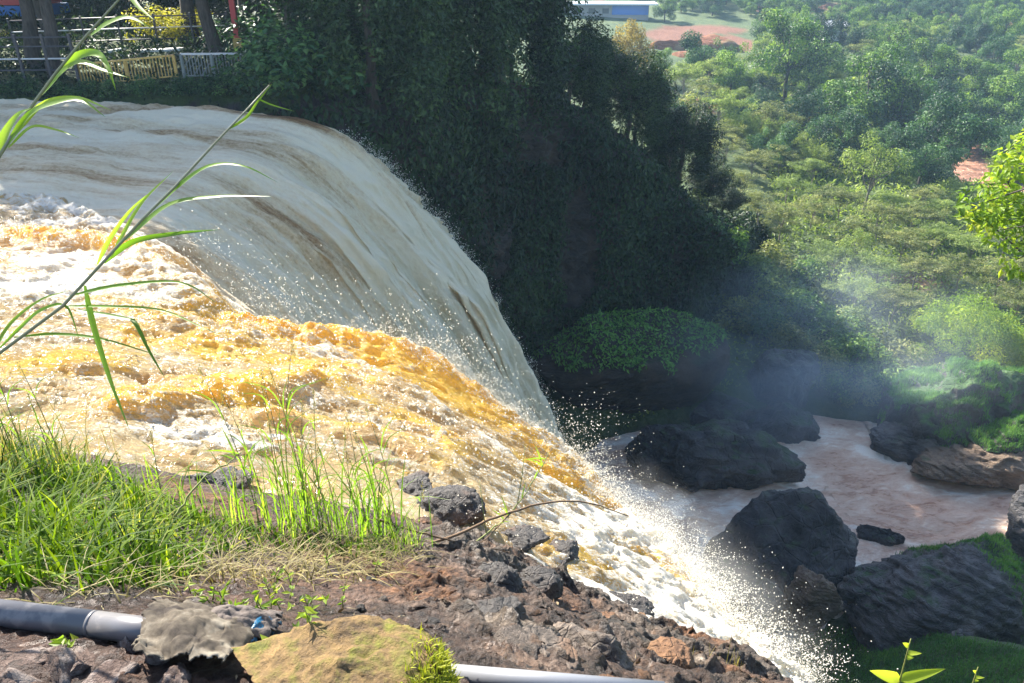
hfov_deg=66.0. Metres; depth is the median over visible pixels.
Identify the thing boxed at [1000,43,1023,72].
umbrella tree
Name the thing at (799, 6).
round tree
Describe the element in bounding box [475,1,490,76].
broadleaf tree
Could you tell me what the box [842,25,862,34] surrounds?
umbrella tree
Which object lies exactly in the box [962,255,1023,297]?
umbrella tree
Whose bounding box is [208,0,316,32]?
broadleaf tree
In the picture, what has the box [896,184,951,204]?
umbrella tree
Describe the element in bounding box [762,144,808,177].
umbrella tree
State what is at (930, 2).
round tree
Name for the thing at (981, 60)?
umbrella tree
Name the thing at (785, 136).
round tree
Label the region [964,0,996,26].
round tree
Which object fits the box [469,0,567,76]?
broadleaf tree
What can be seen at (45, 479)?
grass
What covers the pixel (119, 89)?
shrub
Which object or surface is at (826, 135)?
shrub
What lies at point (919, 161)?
round tree
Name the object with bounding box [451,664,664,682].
white pipe
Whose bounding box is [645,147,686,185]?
broadleaf tree
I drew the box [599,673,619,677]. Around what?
rock
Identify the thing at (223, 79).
shrub
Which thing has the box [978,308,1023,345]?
shrub
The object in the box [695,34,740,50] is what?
earth bank
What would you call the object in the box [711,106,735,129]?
round tree
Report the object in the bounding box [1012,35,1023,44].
umbrella tree
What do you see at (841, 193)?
umbrella tree
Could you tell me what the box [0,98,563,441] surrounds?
waterfall
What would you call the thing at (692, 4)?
round tree
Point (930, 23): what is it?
round tree
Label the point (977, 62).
round tree
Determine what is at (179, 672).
rock
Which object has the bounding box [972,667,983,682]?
weed
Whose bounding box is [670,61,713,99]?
umbrella tree
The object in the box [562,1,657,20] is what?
long building
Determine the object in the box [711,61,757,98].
round tree
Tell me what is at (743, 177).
umbrella tree
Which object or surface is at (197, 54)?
railing
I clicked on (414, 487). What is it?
rock
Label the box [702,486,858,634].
boulder
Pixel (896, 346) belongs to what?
shrub
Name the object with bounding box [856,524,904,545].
boulder
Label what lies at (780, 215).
umbrella tree
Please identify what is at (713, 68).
umbrella tree
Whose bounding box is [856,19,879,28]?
umbrella tree
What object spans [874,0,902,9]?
round tree
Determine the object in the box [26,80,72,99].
shrub
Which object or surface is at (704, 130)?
vine clad tree
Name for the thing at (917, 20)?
round tree
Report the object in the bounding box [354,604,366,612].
rock
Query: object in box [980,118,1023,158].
round tree
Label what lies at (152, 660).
rock
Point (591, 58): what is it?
vine clad tree
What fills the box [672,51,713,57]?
earth bank
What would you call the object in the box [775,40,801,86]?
round tree
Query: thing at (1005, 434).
grass
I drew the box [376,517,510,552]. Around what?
fallen branch
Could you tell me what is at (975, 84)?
round tree
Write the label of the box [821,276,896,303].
umbrella tree
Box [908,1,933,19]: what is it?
round tree
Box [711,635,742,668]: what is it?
grass tuft
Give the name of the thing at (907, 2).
round tree
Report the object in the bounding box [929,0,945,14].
round tree
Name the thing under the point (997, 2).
round tree
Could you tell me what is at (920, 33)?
round tree
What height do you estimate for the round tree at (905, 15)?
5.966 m
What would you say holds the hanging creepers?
hanging from the cliff
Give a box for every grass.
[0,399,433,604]
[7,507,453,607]
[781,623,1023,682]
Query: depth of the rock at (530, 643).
2.83 m
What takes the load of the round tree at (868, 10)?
on the ground at (732, 20)
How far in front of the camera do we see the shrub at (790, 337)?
47.86 m
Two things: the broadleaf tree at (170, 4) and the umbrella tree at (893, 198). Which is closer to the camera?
the broadleaf tree at (170, 4)
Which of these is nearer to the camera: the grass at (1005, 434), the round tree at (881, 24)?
the grass at (1005, 434)
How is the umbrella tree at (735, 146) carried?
on the ground at (732, 20)
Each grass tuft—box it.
[0,360,115,479]
[0,386,68,496]
[0,454,150,592]
[0,461,135,563]
[42,453,214,533]
[107,426,239,519]
[178,441,301,535]
[181,338,373,541]
[273,408,442,548]
[287,399,421,548]
[359,481,438,548]
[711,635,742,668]
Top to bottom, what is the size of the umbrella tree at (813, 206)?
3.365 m
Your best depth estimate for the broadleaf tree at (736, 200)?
54.30 m
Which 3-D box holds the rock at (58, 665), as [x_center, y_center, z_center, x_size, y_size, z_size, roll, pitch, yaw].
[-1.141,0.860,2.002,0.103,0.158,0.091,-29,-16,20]
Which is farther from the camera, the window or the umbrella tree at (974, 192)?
the window
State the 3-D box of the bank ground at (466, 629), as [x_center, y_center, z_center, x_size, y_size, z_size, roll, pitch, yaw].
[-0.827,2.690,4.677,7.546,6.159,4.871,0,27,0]
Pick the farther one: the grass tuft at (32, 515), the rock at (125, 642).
the grass tuft at (32, 515)
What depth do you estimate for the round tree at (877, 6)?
152.26 m
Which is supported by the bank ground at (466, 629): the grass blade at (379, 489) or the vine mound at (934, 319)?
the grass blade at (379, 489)
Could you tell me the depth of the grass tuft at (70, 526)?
2.85 m
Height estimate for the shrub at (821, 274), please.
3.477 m
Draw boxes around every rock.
[0,646,60,667]
[0,667,42,682]
[39,640,51,646]
[43,647,76,682]
[69,645,95,675]
[82,659,139,682]
[115,636,138,653]
[142,654,170,664]
[157,662,191,682]
[185,472,239,488]
[215,466,253,489]
[231,615,463,682]
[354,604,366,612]
[364,562,380,573]
[365,576,375,580]
[378,595,388,601]
[396,470,432,497]
[416,484,486,526]
[427,617,440,623]
[473,596,529,620]
[477,561,523,592]
[494,623,544,659]
[500,524,549,552]
[519,565,563,599]
[522,624,581,670]
[549,539,578,563]
[553,622,633,669]
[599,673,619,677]
[601,611,619,617]
[609,590,654,616]
[637,669,652,679]
[647,636,695,669]
[952,628,962,637]
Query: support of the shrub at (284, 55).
on the ground at (732, 20)
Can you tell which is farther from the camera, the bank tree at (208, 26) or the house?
the house
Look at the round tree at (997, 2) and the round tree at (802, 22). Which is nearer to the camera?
the round tree at (802, 22)
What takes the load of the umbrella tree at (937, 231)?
on the ground at (732, 20)
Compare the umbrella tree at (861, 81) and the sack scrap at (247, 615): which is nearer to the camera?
the sack scrap at (247, 615)
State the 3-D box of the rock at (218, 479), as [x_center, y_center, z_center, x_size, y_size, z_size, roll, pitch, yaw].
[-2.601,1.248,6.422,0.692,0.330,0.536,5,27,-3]
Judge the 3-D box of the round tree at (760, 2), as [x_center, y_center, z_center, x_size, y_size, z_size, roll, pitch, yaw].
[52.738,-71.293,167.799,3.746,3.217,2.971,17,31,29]
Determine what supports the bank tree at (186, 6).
on the ground at (732, 20)
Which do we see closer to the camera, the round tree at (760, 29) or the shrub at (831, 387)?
the shrub at (831, 387)
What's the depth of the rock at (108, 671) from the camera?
2.00 m
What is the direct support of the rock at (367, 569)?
on the bank ground at (466, 629)
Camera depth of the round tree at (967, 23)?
135.17 m
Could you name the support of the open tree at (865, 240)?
on the ground at (732, 20)
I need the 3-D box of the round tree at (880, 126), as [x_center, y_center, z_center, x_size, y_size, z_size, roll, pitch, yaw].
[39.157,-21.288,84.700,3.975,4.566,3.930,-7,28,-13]
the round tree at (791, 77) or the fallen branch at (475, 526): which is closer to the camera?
the fallen branch at (475, 526)
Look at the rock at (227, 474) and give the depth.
6.75 m
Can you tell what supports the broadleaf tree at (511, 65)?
on the ground at (732, 20)
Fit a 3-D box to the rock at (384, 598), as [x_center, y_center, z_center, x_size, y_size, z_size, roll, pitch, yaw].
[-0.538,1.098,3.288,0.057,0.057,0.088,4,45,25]
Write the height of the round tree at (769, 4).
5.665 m
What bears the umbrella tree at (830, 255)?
on the ground at (732, 20)
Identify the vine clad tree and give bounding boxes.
[272,0,459,147]
[358,0,543,165]
[431,0,588,142]
[527,5,614,121]
[593,38,677,156]
[642,93,726,189]
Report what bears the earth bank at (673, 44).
on the ground at (732, 20)
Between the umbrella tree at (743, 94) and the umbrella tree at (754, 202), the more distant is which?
the umbrella tree at (743, 94)
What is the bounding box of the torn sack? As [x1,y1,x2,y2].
[131,597,253,661]
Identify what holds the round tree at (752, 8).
on the ground at (732, 20)
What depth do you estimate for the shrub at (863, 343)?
46.87 m
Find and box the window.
[602,8,608,13]
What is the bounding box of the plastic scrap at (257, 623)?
[249,616,281,642]
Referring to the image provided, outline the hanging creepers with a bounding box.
[264,72,770,412]
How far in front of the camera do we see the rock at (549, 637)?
2.87 m
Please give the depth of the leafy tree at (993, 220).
9.14 m
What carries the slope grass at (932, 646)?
on the ground at (732, 20)
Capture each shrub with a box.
[0,73,42,98]
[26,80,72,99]
[57,77,106,97]
[92,76,138,98]
[121,3,185,42]
[128,73,173,97]
[158,73,207,96]
[161,12,203,45]
[178,10,212,30]
[188,67,247,95]
[195,0,362,65]
[202,39,309,103]
[210,14,364,95]
[220,0,401,102]
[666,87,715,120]
[685,188,709,211]
[702,208,733,235]
[708,294,762,336]
[726,225,750,268]
[732,299,796,340]
[741,248,789,299]
[742,263,806,309]
[747,238,802,277]
[761,288,835,326]
[762,318,821,350]
[782,96,798,113]
[784,254,840,293]
[798,304,868,354]
[802,333,849,388]
[812,329,892,369]
[817,121,855,145]
[818,300,889,350]
[819,368,859,403]
[837,369,884,407]
[845,347,916,400]
[855,327,932,375]
[897,354,935,372]
[945,14,962,27]
[975,334,1019,366]
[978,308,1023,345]
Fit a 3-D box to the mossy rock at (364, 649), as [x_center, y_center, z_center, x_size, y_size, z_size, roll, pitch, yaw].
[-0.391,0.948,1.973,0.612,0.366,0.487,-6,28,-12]
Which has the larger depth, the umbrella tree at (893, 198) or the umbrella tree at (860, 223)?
the umbrella tree at (893, 198)
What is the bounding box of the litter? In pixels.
[72,552,639,678]
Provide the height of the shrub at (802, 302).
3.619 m
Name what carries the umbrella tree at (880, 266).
on the ground at (732, 20)
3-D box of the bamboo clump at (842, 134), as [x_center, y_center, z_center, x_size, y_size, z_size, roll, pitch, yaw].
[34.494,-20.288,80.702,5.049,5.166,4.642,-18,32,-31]
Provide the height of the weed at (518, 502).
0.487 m
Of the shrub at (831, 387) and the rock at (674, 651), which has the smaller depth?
the rock at (674, 651)
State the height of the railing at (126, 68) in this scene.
1.561 m
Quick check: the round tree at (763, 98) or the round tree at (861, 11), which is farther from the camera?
the round tree at (861, 11)
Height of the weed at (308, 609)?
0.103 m
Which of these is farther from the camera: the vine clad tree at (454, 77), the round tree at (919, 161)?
the round tree at (919, 161)
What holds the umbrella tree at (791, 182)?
on the ground at (732, 20)
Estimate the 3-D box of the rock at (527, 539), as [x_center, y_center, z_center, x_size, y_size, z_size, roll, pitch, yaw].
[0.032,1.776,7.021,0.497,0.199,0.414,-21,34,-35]
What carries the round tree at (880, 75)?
on the ground at (732, 20)
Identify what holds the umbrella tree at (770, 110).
on the ground at (732, 20)
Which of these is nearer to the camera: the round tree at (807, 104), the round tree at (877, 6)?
the round tree at (807, 104)
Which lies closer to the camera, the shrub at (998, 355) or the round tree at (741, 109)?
the shrub at (998, 355)
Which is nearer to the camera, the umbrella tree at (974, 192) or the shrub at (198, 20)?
the shrub at (198, 20)
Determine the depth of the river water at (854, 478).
39.30 m
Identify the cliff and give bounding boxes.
[266,77,738,387]
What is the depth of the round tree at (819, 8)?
164.79 m
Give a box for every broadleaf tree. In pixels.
[126,0,221,19]
[146,0,227,23]
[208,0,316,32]
[267,0,361,29]
[468,2,550,81]
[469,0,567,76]
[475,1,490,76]
[554,37,630,105]
[565,41,626,94]
[610,59,681,147]
[637,107,697,166]
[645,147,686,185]
[684,153,735,208]
[706,177,750,215]
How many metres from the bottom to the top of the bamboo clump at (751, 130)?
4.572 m
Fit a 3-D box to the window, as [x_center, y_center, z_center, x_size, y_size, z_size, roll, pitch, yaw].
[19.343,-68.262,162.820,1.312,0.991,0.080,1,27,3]
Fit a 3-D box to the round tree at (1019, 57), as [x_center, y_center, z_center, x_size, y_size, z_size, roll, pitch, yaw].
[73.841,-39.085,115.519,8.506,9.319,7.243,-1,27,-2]
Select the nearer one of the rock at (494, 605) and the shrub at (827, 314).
the rock at (494, 605)
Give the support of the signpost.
on the ground at (732, 20)
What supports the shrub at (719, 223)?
on the ground at (732, 20)
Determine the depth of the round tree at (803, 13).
134.09 m
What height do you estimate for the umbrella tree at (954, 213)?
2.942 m
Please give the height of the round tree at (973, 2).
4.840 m
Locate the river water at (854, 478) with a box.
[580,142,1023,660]
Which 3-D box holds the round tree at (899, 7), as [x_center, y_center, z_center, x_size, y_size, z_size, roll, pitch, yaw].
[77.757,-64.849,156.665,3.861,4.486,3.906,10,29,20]
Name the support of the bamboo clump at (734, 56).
on the ground at (732, 20)
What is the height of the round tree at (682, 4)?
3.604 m
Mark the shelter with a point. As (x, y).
(14, 4)
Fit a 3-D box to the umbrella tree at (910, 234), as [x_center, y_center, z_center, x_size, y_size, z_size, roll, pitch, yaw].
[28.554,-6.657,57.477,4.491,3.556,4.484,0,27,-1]
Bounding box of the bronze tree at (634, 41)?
[610,18,654,65]
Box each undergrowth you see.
[0,0,771,266]
[616,72,1023,426]
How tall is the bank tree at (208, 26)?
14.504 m
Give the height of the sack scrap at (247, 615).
0.205 m
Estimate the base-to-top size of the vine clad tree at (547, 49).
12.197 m
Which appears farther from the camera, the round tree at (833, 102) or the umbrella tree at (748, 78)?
the umbrella tree at (748, 78)
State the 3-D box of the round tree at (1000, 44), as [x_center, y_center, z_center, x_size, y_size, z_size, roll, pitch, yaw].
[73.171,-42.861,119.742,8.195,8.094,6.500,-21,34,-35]
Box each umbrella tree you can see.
[666,65,696,101]
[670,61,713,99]
[678,76,736,99]
[686,57,732,82]
[700,88,759,143]
[711,133,750,166]
[714,118,746,152]
[728,169,765,205]
[729,86,755,101]
[733,148,781,180]
[738,189,791,229]
[740,45,772,69]
[740,67,783,90]
[748,100,814,137]
[751,32,778,49]
[755,201,811,242]
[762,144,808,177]
[767,173,817,207]
[777,13,796,23]
[786,157,828,183]
[787,194,838,233]
[794,239,872,281]
[813,184,868,222]
[816,215,901,246]
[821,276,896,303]
[823,78,871,97]
[839,39,875,73]
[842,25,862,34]
[843,254,917,296]
[850,199,917,237]
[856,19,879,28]
[865,283,934,327]
[869,190,917,221]
[870,226,939,260]
[884,19,917,36]
[884,200,948,239]
[890,250,952,290]
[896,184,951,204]
[911,218,974,260]
[915,197,963,222]
[924,25,949,39]
[932,252,991,290]
[940,181,986,196]
[947,233,995,259]
[951,53,982,79]
[951,204,977,235]
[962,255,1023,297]
[979,288,1023,314]
[981,226,1023,257]
[997,257,1023,287]
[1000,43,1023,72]
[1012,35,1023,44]
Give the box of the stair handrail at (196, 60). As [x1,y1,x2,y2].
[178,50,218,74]
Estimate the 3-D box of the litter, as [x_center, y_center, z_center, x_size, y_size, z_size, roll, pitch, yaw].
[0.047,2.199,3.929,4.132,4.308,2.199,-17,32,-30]
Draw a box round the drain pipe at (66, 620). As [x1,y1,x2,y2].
[0,599,145,643]
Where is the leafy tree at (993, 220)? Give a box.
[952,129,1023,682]
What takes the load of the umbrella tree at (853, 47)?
on the ground at (732, 20)
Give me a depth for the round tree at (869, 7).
150.84 m
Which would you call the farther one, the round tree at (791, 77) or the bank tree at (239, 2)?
the round tree at (791, 77)
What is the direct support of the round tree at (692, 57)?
on the ground at (732, 20)
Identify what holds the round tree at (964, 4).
on the ground at (732, 20)
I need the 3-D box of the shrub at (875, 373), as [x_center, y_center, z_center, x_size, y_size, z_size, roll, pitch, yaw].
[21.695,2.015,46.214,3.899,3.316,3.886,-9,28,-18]
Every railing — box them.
[0,34,80,84]
[6,11,230,45]
[77,54,177,83]
[179,53,244,78]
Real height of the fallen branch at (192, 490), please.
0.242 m
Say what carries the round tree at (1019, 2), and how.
on the ground at (732, 20)
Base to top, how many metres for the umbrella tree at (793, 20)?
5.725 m
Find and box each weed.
[49,633,78,647]
[166,580,230,604]
[198,585,299,626]
[245,553,384,613]
[295,604,319,623]
[476,446,548,540]
[870,639,943,682]
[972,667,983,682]
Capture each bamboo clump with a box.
[713,47,740,66]
[720,109,763,143]
[738,114,787,155]
[762,120,815,160]
[796,135,836,174]
[827,68,849,86]
[831,119,877,165]
[982,153,1019,182]
[1001,153,1022,183]
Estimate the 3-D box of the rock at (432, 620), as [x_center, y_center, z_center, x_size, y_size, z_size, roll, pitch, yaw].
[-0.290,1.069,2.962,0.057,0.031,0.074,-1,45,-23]
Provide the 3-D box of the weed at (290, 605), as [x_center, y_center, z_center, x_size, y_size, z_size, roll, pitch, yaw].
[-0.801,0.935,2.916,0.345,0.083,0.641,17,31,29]
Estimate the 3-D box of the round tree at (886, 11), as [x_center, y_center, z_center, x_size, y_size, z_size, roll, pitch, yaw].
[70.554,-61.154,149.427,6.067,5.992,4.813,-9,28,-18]
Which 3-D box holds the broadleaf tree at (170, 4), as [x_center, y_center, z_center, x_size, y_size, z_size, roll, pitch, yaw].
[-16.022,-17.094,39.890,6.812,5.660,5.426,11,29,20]
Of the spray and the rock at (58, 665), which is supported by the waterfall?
the spray
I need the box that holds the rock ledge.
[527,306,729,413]
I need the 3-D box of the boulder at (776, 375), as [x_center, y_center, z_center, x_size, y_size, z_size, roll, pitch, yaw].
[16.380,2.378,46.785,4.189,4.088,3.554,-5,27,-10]
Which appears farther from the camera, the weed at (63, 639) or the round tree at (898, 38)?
the round tree at (898, 38)
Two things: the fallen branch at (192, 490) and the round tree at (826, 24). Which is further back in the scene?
the round tree at (826, 24)
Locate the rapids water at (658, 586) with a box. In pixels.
[0,192,814,682]
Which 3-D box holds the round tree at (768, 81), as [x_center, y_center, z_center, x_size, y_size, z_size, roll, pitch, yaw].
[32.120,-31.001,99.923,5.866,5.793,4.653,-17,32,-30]
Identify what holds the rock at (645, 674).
on the bank ground at (466, 629)
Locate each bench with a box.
[108,48,125,58]
[134,47,183,59]
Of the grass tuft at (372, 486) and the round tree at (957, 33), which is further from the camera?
the round tree at (957, 33)
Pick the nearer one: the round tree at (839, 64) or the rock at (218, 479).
the rock at (218, 479)
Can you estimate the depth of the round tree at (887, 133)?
79.63 m
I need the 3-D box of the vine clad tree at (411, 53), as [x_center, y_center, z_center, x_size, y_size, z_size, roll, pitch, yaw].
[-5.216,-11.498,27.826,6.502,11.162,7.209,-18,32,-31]
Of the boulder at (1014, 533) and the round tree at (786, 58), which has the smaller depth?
the boulder at (1014, 533)
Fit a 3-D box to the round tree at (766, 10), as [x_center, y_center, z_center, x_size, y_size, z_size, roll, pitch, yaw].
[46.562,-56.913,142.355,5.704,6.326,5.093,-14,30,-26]
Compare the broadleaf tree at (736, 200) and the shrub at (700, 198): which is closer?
the shrub at (700, 198)
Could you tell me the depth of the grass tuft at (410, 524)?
4.47 m
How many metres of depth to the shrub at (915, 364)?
47.16 m
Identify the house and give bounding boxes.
[823,21,846,40]
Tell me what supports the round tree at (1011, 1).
on the ground at (732, 20)
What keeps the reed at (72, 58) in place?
on the bank ground at (466, 629)
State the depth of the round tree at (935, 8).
153.31 m
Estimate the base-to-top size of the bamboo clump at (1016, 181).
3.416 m
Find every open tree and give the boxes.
[834,227,875,278]
[839,131,914,214]
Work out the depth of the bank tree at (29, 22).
29.31 m
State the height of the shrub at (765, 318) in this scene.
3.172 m
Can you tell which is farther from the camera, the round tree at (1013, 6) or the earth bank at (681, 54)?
the round tree at (1013, 6)
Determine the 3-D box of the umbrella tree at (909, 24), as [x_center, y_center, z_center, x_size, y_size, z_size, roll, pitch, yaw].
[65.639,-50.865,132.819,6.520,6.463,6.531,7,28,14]
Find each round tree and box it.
[652,0,676,21]
[652,47,672,74]
[664,90,691,119]
[674,0,688,12]
[678,29,737,89]
[686,0,701,10]
[689,45,722,79]
[697,0,716,8]
[699,0,725,15]
[709,41,758,98]
[710,0,725,13]
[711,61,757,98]
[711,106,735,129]
[718,106,743,120]
[731,0,754,10]
[742,87,785,127]
[743,0,757,13]
[743,73,786,110]
[746,120,801,171]
[749,21,770,50]
[750,6,832,99]
[751,7,787,32]
[752,0,765,13]
[753,21,789,49]
[755,14,770,33]
[762,0,787,10]
[773,89,830,147]
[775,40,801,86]
[777,0,810,17]
[780,2,794,11]
[783,5,818,30]
[783,67,830,96]
[790,15,812,50]
[791,12,843,55]
[794,0,816,10]
[796,110,814,127]
[804,104,876,169]
[806,37,850,77]
[808,0,826,14]
[811,41,938,138]
[815,83,836,114]
[825,6,838,20]
[827,12,867,58]
[833,0,857,15]
[845,5,876,31]
[847,0,861,10]
[853,0,875,20]
[853,3,875,25]
[859,59,965,156]
[861,21,917,74]
[862,15,912,50]
[863,124,891,161]
[864,121,903,168]
[871,3,899,29]
[873,3,889,16]
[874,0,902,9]
[876,12,899,29]
[885,10,913,33]
[885,20,930,65]
[893,125,971,199]
[895,88,1007,182]
[897,3,914,13]
[898,12,926,30]
[901,36,960,94]
[901,49,920,71]
[903,0,921,8]
[906,1,929,17]
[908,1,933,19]
[909,0,933,14]
[918,9,953,39]
[926,6,949,25]
[927,23,966,52]
[928,45,958,69]
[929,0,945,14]
[932,77,1004,141]
[938,3,950,20]
[942,0,970,19]
[946,90,1013,156]
[950,54,1002,101]
[951,0,970,19]
[956,22,996,57]
[958,13,996,37]
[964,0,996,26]
[965,31,1019,80]
[966,58,992,97]
[969,0,984,7]
[975,4,1008,25]
[977,72,1023,142]
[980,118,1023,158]
[981,0,1011,10]
[984,8,1023,46]
[994,0,1018,7]
[994,47,1023,98]
[1006,2,1023,20]
[1015,0,1023,15]
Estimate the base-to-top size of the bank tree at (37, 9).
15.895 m
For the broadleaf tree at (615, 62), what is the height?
5.352 m
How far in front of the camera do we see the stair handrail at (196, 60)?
28.36 m
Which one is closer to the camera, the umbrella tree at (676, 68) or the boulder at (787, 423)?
the boulder at (787, 423)
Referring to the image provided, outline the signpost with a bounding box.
[228,0,242,52]
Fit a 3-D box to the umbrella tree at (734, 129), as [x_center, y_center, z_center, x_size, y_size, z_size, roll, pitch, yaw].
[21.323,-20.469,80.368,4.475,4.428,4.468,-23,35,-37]
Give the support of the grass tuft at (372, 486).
on the bank ground at (466, 629)
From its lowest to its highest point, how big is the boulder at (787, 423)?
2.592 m
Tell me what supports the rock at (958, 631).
on the ground at (732, 20)
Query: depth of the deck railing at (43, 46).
27.18 m
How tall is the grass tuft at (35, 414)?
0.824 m
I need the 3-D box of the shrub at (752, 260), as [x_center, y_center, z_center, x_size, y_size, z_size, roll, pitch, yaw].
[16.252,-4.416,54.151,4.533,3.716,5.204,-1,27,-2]
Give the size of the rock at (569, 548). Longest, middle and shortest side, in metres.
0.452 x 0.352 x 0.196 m
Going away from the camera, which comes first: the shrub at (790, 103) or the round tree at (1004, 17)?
the shrub at (790, 103)
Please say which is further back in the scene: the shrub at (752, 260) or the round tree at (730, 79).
the round tree at (730, 79)
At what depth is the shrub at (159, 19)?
34.11 m
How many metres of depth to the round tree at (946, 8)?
159.17 m
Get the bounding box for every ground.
[0,0,1023,682]
[0,439,793,682]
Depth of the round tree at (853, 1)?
164.76 m
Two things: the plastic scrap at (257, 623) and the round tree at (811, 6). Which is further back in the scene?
the round tree at (811, 6)
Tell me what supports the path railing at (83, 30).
on the ground at (732, 20)
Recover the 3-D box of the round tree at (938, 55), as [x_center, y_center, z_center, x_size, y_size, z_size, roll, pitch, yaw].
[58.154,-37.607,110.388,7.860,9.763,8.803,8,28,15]
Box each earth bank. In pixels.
[649,39,686,50]
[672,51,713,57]
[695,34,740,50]
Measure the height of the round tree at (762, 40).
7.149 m
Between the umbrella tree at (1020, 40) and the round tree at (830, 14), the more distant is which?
the round tree at (830, 14)
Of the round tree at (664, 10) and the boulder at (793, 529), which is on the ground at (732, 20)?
the round tree at (664, 10)
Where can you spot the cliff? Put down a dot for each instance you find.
(580, 257)
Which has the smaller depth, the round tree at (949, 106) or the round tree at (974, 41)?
the round tree at (949, 106)
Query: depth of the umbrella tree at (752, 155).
72.82 m
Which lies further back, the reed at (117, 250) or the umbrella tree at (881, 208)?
the umbrella tree at (881, 208)
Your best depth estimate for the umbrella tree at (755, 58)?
113.46 m
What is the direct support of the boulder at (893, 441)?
on the ground at (732, 20)
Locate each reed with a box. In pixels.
[0,0,152,157]
[0,85,291,429]
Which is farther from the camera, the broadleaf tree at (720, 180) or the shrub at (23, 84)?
the broadleaf tree at (720, 180)
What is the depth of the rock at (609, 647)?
3.23 m
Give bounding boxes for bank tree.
[19,0,44,68]
[32,0,43,34]
[39,0,64,78]
[179,0,199,44]
[195,0,223,65]
[237,0,250,42]
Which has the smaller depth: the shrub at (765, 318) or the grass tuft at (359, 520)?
the grass tuft at (359, 520)
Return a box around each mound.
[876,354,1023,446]
[900,289,1023,368]
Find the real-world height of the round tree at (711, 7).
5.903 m
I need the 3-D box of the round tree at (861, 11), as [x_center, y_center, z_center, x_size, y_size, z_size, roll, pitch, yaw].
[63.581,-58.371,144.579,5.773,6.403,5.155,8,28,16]
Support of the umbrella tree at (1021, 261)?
on the ground at (732, 20)
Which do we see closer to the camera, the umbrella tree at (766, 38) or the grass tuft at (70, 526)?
the grass tuft at (70, 526)
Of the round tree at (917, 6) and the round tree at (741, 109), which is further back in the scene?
the round tree at (917, 6)
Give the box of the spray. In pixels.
[0,124,897,682]
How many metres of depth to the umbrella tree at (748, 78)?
100.73 m
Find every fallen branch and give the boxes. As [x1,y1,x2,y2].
[172,428,243,518]
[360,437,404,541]
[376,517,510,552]
[431,500,627,543]
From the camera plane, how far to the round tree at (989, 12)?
143.74 m
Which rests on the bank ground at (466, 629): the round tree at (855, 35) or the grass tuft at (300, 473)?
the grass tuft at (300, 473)
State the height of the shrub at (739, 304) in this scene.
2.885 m
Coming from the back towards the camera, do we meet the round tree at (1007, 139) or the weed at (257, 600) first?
the round tree at (1007, 139)
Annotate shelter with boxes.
[0,0,69,17]
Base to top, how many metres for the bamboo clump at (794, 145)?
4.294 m
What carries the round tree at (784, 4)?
on the ground at (732, 20)
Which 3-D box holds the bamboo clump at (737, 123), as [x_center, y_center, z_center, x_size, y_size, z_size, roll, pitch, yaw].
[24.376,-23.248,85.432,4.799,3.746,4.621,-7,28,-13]
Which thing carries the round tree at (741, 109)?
on the ground at (732, 20)
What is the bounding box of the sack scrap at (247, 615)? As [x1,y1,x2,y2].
[211,604,282,638]
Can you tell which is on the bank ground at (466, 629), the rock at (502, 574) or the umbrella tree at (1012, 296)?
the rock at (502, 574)
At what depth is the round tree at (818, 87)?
98.29 m
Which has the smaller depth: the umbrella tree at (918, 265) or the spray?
the spray
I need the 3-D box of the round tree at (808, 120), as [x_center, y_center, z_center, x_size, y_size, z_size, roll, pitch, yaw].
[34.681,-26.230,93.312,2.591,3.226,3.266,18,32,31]
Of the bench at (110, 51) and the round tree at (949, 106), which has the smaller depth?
the bench at (110, 51)
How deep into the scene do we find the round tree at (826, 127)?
78.02 m
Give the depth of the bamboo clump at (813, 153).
77.72 m
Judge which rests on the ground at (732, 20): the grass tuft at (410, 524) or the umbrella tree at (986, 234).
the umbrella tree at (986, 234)
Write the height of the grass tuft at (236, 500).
0.541 m
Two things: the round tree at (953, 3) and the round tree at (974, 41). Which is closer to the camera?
the round tree at (974, 41)
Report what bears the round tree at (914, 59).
on the ground at (732, 20)
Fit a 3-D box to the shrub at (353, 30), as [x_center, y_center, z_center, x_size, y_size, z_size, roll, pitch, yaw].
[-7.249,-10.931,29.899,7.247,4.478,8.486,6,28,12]
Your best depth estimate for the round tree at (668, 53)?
109.02 m
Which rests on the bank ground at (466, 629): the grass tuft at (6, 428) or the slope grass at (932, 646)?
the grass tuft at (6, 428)
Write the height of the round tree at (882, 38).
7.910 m
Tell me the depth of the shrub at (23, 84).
26.06 m
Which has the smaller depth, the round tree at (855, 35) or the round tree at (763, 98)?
the round tree at (763, 98)
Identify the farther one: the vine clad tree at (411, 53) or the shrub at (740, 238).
the shrub at (740, 238)
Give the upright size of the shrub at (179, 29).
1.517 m
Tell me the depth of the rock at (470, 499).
6.88 m
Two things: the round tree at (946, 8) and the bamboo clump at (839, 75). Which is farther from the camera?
the round tree at (946, 8)
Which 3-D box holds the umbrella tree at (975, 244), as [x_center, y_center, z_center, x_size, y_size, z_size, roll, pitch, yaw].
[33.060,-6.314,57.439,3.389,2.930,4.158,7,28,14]
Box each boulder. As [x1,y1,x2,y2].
[625,419,806,491]
[689,390,759,424]
[697,555,782,639]
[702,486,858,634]
[745,401,820,443]
[747,348,820,408]
[782,565,843,634]
[837,531,1023,651]
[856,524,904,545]
[869,421,938,464]
[910,442,1023,490]
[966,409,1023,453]
[1005,484,1023,560]
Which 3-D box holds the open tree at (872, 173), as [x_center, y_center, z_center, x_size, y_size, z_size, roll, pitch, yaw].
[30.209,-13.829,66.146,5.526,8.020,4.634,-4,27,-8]
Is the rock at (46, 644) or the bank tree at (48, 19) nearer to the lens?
the rock at (46, 644)
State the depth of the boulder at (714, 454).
39.43 m
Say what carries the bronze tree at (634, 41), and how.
on the ground at (732, 20)

